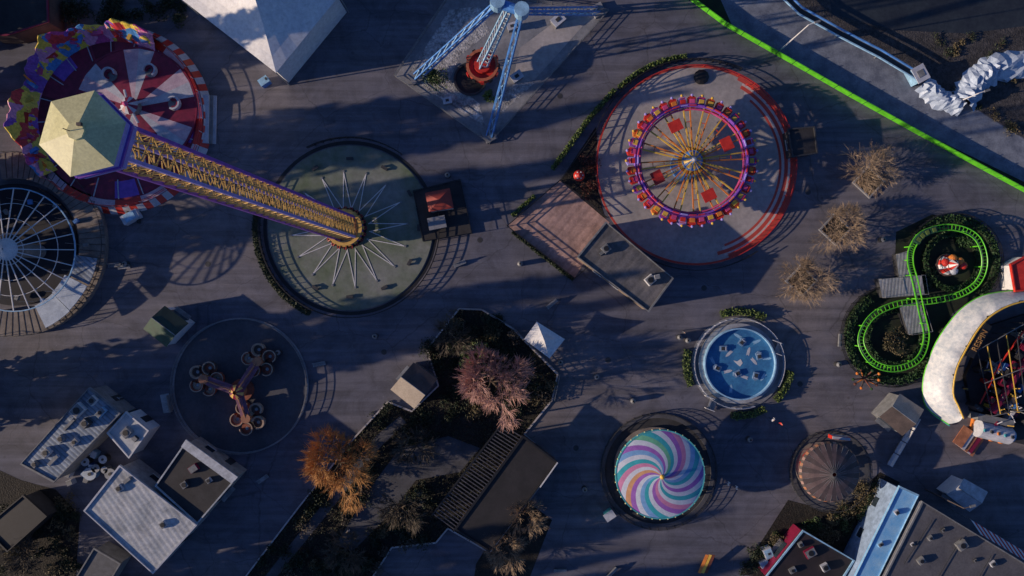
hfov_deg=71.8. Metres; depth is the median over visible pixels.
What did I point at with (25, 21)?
dark brown shed
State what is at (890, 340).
shrub
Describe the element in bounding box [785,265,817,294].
planter
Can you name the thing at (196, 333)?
railing fence
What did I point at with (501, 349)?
shrub
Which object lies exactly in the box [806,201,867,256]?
bare tree
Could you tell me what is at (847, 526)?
shrub
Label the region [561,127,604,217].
planting ground
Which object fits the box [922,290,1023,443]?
white shell ride
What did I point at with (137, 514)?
white roof hall
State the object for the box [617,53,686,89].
hedge
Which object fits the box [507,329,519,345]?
shrub
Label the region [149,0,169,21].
shrub
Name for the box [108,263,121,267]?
park bench
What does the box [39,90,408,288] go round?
drop tower
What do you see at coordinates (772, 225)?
painted ring pavement
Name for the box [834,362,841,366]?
litter bin
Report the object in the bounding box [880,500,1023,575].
grey building
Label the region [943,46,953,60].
weed clump
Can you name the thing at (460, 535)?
curb
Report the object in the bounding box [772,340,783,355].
ramp steps
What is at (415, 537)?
shrub
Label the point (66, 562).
shrub
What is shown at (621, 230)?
painted ring pavement
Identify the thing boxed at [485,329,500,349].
shrub
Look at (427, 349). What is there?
shrub
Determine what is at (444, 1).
railing fence
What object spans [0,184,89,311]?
swing ride frame
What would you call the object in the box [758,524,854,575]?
dark roof stall
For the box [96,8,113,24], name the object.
shrub
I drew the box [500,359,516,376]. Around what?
shrub
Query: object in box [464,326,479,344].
shrub
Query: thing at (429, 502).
shrub
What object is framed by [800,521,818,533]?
shrub
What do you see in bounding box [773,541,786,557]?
window
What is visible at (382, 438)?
path
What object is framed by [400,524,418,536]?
shrub
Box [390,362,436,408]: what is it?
beige kiosk
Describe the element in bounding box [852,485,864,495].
shrub
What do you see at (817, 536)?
shrub
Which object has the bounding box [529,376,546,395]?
shrub
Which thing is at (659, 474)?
carousel
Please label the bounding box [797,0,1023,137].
dirt ground
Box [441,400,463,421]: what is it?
shrub
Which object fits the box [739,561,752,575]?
shrub
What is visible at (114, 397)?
door
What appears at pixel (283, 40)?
marquee tent
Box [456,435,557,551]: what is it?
dark garden building
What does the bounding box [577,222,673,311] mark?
station building
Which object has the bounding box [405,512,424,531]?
shrub
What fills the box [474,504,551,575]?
planting ground
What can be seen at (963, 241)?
shrub
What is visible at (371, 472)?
shrub
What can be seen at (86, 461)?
storage drum
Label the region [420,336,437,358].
shrub
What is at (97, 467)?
storage drum
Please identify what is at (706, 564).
orange sign stand
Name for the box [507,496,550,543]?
bare tree
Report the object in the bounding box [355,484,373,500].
shrub
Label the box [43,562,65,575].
shrub
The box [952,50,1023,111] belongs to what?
rock formation
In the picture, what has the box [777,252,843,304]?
bare tree
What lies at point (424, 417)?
shrub
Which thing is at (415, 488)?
shrub
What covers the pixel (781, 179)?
painted ring pavement
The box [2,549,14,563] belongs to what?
shrub
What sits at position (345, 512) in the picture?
shrub
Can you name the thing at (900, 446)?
white display bench
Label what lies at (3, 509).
shrub
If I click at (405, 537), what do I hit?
shrub
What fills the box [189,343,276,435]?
spider ride
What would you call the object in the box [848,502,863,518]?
shrub
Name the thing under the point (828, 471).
round canopy ride
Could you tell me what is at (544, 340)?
white pavilion tent
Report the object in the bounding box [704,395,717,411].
ramp steps
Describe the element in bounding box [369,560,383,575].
shrub
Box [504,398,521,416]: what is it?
shrub
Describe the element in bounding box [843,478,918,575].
blue building
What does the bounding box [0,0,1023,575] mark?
ground
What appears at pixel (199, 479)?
black roof building
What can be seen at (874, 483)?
shrub
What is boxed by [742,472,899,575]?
planting bed ground
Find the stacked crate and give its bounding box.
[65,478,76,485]
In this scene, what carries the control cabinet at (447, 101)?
on the gravel pavement at (454, 22)
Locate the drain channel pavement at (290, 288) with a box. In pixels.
[263,141,436,314]
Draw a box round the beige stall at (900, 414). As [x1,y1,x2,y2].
[871,393,923,435]
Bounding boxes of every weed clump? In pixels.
[932,32,945,47]
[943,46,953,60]
[952,42,958,50]
[952,48,960,56]
[959,38,965,45]
[966,31,975,42]
[987,106,1000,121]
[992,37,1006,50]
[1003,120,1016,130]
[1003,123,1019,136]
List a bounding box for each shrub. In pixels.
[0,503,8,511]
[0,565,7,575]
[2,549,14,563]
[9,548,19,556]
[29,546,45,559]
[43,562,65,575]
[46,517,63,531]
[47,529,63,549]
[51,546,71,565]
[59,558,70,572]
[60,492,75,511]
[61,525,77,541]
[70,560,82,572]
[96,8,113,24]
[100,3,120,21]
[111,4,128,22]
[127,7,143,20]
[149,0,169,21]
[168,0,187,12]
[169,8,185,28]
[265,545,276,557]
[292,515,308,530]
[295,520,312,542]
[298,512,310,521]
[304,503,313,516]
[307,488,322,509]
[307,506,316,516]
[312,490,329,508]
[314,490,334,511]
[315,483,324,492]
[333,498,354,520]
[334,501,354,520]
[340,514,350,525]
[342,493,354,501]
[346,446,357,456]
[347,483,356,493]
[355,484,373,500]
[355,493,371,507]
[365,527,379,542]
[366,466,377,479]
[367,411,389,429]
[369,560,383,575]
[376,507,393,531]
[376,527,388,538]
[379,401,392,415]
[383,517,399,533]
[389,509,403,519]
[391,520,406,533]
[393,423,412,441]
[395,503,410,521]
[398,538,415,553]
[399,529,414,543]
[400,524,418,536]
[404,488,422,504]
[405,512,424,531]
[406,427,422,443]
[411,403,434,426]
[411,533,419,541]
[413,480,430,498]
[413,485,422,496]
[413,533,432,552]
[418,343,439,362]
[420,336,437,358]
[421,66,448,90]
[421,431,438,449]
[422,496,436,508]
[425,354,444,372]
[437,393,450,403]
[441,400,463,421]
[442,413,454,424]
[445,307,463,331]
[445,338,457,351]
[446,383,459,400]
[448,325,467,343]
[452,381,462,396]
[458,344,487,377]
[463,397,485,416]
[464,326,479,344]
[466,404,480,420]
[470,342,488,358]
[482,89,494,102]
[484,312,505,333]
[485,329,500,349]
[493,343,507,359]
[495,313,504,325]
[496,356,512,373]
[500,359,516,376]
[501,347,517,359]
[501,400,524,417]
[502,351,514,363]
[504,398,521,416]
[505,406,520,420]
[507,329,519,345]
[521,381,537,400]
[522,391,539,405]
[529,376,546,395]
[535,386,551,406]
[545,380,557,391]
[579,153,601,175]
[580,179,597,199]
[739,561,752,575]
[746,547,758,558]
[748,556,763,574]
[750,544,762,560]
[757,542,772,557]
[768,532,786,545]
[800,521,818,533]
[806,516,823,531]
[813,532,825,539]
[821,536,833,545]
[826,513,839,525]
[826,519,837,526]
[834,514,851,531]
[836,500,853,515]
[836,503,850,516]
[837,509,848,521]
[837,520,853,536]
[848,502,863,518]
[850,492,870,511]
[851,507,867,524]
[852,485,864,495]
[856,505,866,520]
[857,480,869,492]
[858,495,869,505]
[865,492,874,505]
[870,477,880,488]
[882,326,908,357]
[921,267,937,288]
[956,237,969,247]
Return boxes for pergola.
[431,418,523,531]
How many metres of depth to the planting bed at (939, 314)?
105.98 m
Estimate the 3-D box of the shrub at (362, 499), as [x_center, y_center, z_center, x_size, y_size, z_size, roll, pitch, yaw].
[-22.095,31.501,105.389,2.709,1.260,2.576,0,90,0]
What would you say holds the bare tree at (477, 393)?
on the garden ground at (454, 478)
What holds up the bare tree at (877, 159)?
in the planter at (866, 193)
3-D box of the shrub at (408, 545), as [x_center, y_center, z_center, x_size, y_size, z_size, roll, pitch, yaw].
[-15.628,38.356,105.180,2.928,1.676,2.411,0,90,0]
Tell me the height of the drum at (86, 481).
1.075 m
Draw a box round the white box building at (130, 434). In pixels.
[107,409,159,457]
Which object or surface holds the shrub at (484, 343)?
on the garden ground at (454, 478)
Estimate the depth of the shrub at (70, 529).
105.19 m
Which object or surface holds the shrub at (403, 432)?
on the garden ground at (454, 478)
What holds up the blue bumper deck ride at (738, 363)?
on the blue ride pavement at (769, 393)
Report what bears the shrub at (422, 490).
on the garden ground at (454, 478)
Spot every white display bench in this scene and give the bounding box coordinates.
[887,453,898,466]
[894,441,905,454]
[901,430,913,442]
[911,419,920,430]
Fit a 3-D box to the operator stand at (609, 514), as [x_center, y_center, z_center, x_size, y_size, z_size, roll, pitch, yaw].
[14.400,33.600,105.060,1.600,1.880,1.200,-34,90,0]
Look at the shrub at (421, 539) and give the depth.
105.21 m
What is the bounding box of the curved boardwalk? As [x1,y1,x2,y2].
[0,151,108,336]
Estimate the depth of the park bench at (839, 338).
105.53 m
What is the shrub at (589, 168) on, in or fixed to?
on the planting ground at (589, 149)
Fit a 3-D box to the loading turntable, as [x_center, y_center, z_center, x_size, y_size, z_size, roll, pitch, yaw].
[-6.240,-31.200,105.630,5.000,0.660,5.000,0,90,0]
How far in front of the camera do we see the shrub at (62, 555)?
105.60 m
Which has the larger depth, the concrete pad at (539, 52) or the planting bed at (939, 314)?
the planting bed at (939, 314)
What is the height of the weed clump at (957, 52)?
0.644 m
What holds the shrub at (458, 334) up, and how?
on the garden ground at (454, 478)
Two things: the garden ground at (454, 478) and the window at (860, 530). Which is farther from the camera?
the garden ground at (454, 478)
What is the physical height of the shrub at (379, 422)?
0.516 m
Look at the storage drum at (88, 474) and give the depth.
104.80 m
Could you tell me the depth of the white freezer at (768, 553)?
104.56 m
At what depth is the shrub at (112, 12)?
104.67 m
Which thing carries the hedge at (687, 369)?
on the ground at (344, 82)
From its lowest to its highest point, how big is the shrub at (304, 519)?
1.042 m
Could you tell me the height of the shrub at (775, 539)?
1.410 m
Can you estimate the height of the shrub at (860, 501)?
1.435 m
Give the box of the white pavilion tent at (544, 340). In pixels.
[523,321,564,358]
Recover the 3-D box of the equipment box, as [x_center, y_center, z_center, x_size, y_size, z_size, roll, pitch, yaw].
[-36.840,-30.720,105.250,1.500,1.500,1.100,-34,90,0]
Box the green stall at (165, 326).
[143,306,194,346]
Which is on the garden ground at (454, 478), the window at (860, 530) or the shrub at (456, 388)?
the shrub at (456, 388)
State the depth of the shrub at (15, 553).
105.61 m
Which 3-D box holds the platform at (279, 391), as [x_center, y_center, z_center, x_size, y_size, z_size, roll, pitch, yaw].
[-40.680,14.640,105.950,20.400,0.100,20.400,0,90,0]
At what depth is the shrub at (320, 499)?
105.59 m
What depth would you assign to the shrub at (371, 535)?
105.10 m
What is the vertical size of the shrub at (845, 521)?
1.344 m
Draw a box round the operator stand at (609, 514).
[603,507,615,521]
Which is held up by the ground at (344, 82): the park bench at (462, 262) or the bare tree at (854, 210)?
the park bench at (462, 262)
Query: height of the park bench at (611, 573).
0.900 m
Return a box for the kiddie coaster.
[854,224,987,371]
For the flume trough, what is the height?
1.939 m
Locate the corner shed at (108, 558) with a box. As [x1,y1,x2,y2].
[77,541,131,575]
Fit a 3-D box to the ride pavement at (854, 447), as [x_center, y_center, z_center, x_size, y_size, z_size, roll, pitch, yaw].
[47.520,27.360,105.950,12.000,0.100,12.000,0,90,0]
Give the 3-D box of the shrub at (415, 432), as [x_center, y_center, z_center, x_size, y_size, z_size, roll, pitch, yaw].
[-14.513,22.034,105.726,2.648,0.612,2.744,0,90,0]
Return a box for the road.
[721,0,1023,181]
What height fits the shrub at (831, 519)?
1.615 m
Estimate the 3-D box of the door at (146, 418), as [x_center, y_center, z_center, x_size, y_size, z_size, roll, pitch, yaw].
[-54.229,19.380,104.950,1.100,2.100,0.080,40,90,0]
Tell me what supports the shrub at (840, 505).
on the planting bed ground at (791, 513)
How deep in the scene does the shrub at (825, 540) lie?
105.20 m
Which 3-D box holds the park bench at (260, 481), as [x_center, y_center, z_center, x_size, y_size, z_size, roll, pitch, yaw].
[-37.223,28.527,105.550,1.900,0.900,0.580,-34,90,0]
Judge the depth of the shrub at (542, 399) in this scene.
105.11 m
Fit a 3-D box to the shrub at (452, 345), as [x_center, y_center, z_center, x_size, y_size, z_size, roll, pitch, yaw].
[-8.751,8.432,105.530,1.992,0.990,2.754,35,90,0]
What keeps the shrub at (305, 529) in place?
on the garden ground at (454, 478)
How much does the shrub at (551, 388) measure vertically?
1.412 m
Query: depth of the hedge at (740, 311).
105.20 m
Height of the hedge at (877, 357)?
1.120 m
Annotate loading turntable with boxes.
[453,63,485,95]
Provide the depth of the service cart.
104.65 m
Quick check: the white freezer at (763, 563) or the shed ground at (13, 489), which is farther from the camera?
the shed ground at (13, 489)
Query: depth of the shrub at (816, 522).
105.21 m
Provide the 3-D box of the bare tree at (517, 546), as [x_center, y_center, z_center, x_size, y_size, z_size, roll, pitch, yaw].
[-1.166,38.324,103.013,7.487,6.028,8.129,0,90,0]
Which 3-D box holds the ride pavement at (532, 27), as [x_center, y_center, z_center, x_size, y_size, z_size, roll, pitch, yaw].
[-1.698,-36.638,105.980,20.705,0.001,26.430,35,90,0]
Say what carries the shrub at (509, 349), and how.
on the garden ground at (454, 478)
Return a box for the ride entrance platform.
[414,181,470,239]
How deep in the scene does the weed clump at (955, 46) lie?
105.70 m
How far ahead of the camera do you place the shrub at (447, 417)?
105.29 m
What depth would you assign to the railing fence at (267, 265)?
105.12 m
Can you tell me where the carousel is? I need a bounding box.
[614,427,705,519]
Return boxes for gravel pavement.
[407,6,488,125]
[495,81,533,118]
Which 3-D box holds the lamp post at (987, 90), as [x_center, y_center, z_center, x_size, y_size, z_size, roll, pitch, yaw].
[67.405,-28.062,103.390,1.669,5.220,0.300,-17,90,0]
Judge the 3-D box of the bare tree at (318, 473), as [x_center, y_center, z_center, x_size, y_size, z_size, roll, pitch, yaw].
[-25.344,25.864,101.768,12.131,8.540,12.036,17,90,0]
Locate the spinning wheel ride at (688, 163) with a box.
[625,94,758,227]
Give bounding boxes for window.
[149,473,159,481]
[171,310,187,320]
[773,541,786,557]
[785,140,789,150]
[855,526,863,537]
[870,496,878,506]
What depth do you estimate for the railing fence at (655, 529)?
105.20 m
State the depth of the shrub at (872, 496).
105.00 m
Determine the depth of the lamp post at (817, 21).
98.99 m
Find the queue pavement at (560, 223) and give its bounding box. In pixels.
[508,181,609,276]
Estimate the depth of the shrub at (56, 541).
105.48 m
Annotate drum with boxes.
[81,456,92,465]
[82,478,91,483]
[83,468,99,479]
[90,449,100,458]
[91,463,103,472]
[98,454,110,463]
[101,465,111,473]
[104,467,116,478]
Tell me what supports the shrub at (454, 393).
on the garden ground at (454, 478)
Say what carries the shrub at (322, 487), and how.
on the garden ground at (454, 478)
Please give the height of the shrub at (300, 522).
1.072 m
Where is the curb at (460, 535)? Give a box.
[245,308,557,575]
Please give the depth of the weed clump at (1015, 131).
105.70 m
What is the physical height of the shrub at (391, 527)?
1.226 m
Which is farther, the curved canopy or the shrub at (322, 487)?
the shrub at (322, 487)
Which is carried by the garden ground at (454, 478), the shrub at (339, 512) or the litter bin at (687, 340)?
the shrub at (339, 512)
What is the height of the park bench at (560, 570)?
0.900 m
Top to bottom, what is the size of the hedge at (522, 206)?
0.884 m
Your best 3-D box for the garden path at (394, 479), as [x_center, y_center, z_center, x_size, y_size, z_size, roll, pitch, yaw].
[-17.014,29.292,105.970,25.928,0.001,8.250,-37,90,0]
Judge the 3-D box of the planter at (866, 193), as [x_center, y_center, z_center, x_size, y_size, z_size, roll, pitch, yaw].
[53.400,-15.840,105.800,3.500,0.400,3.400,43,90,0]
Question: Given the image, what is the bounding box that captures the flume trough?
[784,0,916,80]
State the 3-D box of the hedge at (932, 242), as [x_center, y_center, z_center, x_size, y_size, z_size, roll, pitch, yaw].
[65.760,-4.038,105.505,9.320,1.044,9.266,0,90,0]
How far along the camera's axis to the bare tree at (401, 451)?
103.18 m
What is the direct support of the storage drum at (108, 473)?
on the ground at (344, 82)
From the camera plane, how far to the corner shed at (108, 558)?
102.50 m
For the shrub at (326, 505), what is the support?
on the garden ground at (454, 478)
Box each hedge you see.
[251,215,310,315]
[511,194,535,216]
[511,231,573,280]
[551,88,616,170]
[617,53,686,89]
[682,349,694,387]
[719,307,766,320]
[730,406,766,420]
[773,370,794,402]
[844,295,928,385]
[864,306,925,366]
[906,214,1000,295]
[921,231,981,291]
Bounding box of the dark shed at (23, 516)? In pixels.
[0,490,57,551]
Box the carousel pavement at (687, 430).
[601,414,714,527]
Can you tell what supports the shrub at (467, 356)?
on the garden ground at (454, 478)
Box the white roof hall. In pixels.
[83,459,209,573]
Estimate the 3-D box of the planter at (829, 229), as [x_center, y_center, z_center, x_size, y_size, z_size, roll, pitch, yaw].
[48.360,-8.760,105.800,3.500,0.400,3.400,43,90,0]
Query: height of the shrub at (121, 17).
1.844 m
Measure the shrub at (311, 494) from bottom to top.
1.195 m
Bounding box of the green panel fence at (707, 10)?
[690,0,1023,191]
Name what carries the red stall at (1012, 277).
on the ground at (344, 82)
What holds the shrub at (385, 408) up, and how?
on the garden ground at (454, 478)
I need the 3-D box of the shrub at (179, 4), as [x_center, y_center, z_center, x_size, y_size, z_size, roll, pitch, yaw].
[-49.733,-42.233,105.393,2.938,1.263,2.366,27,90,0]
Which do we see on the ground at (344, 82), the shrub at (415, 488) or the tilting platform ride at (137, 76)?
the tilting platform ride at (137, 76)
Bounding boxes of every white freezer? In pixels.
[759,557,767,568]
[760,544,773,559]
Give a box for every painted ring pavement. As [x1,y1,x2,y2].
[596,66,738,264]
[717,86,787,254]
[722,92,783,249]
[724,100,781,245]
[728,76,794,258]
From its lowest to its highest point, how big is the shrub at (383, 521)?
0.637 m
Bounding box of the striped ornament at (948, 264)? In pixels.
[934,254,967,275]
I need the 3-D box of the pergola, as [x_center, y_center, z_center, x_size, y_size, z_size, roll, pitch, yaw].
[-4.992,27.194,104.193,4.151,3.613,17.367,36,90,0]
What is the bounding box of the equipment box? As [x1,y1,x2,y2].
[257,75,271,88]
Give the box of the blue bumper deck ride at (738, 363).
[698,323,778,403]
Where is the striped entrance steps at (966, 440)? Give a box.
[952,425,983,455]
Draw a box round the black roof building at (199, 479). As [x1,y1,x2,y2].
[155,437,246,523]
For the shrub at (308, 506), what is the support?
on the garden ground at (454, 478)
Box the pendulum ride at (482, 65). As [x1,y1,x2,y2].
[408,0,605,143]
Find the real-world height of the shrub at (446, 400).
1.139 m
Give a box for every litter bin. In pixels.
[122,261,129,265]
[275,350,281,354]
[684,337,690,342]
[745,436,752,441]
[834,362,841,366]
[878,237,885,241]
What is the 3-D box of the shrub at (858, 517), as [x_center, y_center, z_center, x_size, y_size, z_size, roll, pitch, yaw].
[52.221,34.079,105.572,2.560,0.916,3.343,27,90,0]
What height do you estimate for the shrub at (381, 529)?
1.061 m
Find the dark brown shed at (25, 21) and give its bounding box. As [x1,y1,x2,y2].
[0,0,64,43]
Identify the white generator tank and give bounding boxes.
[967,411,1016,443]
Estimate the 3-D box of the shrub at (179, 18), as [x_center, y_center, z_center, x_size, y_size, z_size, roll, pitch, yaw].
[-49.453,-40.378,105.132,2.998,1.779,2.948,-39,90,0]
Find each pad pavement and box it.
[268,145,431,309]
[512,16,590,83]
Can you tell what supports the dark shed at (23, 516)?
on the shed ground at (13, 489)
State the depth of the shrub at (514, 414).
105.70 m
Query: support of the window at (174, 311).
in the green stall at (165, 326)
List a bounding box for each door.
[111,394,123,400]
[140,415,152,421]
[205,445,216,451]
[225,457,236,464]
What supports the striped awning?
on the ground at (344, 82)
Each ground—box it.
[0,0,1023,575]
[0,471,79,575]
[248,310,556,575]
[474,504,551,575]
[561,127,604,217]
[698,0,1023,186]
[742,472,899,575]
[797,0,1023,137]
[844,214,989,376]
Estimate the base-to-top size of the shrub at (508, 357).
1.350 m
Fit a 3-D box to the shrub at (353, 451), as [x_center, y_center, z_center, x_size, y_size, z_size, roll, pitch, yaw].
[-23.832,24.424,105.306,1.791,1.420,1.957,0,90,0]
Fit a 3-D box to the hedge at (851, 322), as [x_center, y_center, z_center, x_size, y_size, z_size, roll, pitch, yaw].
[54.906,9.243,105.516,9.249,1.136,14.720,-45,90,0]
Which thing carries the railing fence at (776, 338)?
on the blue ride pavement at (769, 393)
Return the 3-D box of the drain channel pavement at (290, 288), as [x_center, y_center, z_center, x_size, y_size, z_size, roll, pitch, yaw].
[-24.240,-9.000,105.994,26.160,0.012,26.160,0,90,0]
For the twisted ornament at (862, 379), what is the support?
on the ground at (344, 82)
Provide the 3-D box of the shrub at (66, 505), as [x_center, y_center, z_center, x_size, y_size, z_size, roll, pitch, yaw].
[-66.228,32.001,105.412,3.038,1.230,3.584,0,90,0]
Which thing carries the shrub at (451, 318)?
on the garden ground at (454, 478)
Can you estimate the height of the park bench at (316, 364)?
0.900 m
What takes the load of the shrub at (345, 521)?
on the garden ground at (454, 478)
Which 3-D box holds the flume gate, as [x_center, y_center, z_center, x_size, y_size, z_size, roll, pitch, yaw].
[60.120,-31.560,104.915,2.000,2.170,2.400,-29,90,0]
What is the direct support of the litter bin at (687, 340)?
on the ground at (344, 82)
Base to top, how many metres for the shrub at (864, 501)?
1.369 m
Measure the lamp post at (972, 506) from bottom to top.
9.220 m
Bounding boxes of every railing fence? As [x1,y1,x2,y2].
[170,318,307,454]
[258,185,439,317]
[307,136,401,154]
[394,0,608,143]
[413,179,471,241]
[469,309,559,400]
[507,179,606,278]
[562,58,741,177]
[600,413,717,530]
[651,251,757,270]
[693,318,784,408]
[789,430,872,512]
[839,287,923,387]
[903,212,1003,288]
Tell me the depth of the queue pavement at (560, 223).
105.98 m
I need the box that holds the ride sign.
[828,434,850,440]
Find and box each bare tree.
[0,536,40,575]
[297,423,380,515]
[318,526,367,575]
[370,488,428,536]
[391,426,443,468]
[430,315,474,356]
[454,342,536,432]
[479,529,528,575]
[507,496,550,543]
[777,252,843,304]
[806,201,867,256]
[837,142,901,198]
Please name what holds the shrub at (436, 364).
on the garden ground at (454, 478)
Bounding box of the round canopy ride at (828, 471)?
[795,441,859,501]
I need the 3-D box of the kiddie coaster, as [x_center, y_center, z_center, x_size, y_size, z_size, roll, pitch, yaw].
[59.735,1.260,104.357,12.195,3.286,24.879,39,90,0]
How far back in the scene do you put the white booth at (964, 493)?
102.81 m
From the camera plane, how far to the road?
105.99 m
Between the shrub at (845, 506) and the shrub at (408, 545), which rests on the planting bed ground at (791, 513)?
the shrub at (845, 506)
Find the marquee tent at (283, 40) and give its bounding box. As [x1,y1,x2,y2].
[182,0,349,85]
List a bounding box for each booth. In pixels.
[160,393,172,412]
[782,126,817,158]
[936,475,987,511]
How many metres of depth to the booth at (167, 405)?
105.15 m
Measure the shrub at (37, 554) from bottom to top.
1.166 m
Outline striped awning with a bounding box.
[948,508,1023,559]
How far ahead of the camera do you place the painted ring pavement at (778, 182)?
105.85 m
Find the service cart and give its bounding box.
[120,208,142,225]
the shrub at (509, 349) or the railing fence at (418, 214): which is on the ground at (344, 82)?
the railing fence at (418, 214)
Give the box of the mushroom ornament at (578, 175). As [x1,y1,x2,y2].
[573,170,584,180]
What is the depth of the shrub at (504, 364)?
105.02 m
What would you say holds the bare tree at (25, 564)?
on the shed ground at (13, 489)
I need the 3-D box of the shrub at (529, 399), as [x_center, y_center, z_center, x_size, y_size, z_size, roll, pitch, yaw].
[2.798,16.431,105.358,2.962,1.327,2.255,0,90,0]
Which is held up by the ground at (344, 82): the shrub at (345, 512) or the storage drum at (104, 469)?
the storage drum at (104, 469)
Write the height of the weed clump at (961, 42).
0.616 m
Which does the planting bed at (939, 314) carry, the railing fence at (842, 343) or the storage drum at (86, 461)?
the railing fence at (842, 343)
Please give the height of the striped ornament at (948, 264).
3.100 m
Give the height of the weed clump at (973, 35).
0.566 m
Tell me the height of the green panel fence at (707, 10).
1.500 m
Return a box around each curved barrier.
[597,64,796,264]
[728,84,792,253]
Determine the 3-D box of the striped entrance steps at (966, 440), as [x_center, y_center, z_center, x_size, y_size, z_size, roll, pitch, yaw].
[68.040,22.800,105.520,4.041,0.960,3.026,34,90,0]
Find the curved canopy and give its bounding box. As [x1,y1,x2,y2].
[35,255,96,327]
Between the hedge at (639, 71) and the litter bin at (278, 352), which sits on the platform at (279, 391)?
the litter bin at (278, 352)
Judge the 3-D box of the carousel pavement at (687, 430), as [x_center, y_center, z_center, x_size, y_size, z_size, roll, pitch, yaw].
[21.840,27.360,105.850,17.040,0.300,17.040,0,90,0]
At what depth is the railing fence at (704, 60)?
105.04 m
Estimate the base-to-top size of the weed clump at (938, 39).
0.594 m
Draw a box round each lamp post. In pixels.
[780,20,820,49]
[925,489,975,508]
[962,89,990,100]
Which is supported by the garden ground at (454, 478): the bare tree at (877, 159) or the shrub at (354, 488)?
the shrub at (354, 488)
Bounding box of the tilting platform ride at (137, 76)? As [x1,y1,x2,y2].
[3,18,216,213]
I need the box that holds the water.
[830,0,1023,32]
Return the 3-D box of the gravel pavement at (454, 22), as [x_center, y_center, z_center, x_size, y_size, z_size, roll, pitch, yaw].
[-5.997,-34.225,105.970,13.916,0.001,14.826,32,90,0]
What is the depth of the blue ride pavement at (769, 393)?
105.88 m
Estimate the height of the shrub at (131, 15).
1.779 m
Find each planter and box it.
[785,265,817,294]
[819,213,851,245]
[852,166,885,197]
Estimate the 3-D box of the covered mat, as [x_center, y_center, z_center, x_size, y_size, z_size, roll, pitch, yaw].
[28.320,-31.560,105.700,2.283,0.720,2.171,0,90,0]
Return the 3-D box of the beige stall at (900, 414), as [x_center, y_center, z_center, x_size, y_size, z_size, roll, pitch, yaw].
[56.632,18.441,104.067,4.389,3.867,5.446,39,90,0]
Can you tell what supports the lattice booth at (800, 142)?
on the ground at (344, 82)
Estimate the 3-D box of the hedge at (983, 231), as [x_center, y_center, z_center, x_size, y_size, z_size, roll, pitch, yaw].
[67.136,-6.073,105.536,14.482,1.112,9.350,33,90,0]
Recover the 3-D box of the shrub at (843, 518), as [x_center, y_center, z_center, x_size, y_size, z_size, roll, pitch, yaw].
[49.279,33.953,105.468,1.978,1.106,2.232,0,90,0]
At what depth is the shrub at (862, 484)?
105.28 m
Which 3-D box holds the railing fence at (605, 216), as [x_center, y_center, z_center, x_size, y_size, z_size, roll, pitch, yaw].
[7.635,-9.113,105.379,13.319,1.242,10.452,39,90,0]
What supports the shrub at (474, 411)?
on the garden ground at (454, 478)
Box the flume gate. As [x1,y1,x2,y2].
[904,63,929,86]
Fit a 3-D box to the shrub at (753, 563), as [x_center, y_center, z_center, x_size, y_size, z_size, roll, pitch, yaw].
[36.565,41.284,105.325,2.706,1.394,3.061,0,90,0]
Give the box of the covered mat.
[694,70,708,83]
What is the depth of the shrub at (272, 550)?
105.54 m
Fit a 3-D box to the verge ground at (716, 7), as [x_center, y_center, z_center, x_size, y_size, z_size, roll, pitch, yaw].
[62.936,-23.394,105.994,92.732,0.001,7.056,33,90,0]
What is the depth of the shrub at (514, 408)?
105.31 m
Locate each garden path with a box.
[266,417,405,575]
[336,436,479,550]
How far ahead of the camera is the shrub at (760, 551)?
105.24 m
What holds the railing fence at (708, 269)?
on the ground at (344, 82)
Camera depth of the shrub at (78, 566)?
105.61 m
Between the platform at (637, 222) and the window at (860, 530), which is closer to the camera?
the window at (860, 530)
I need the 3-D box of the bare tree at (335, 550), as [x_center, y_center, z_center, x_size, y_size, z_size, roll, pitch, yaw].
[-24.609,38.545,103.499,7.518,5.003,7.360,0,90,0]
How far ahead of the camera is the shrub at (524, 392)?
105.33 m
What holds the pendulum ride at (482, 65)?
on the ride pavement at (532, 27)
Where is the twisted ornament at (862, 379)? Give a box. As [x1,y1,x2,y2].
[852,369,880,389]
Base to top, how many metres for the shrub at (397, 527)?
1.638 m
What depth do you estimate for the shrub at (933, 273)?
105.47 m
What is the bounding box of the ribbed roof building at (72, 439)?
[20,385,135,482]
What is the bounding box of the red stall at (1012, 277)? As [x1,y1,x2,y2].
[999,256,1023,291]
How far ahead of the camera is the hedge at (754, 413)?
105.20 m
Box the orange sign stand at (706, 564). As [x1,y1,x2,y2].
[698,555,714,573]
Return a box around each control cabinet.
[442,96,451,105]
[507,21,517,32]
[510,69,523,83]
[550,12,565,28]
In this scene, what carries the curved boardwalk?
on the ground at (344, 82)
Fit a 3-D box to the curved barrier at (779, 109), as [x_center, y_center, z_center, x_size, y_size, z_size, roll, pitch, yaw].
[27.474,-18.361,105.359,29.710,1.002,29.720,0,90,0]
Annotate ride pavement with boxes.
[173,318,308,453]
[396,0,607,137]
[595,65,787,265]
[691,317,783,409]
[789,430,868,510]
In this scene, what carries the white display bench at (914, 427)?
on the ground at (344, 82)
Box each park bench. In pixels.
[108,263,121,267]
[116,264,130,268]
[256,474,268,483]
[312,361,325,366]
[453,259,464,267]
[546,298,557,308]
[554,568,566,572]
[607,566,617,575]
[837,334,841,346]
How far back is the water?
105.98 m

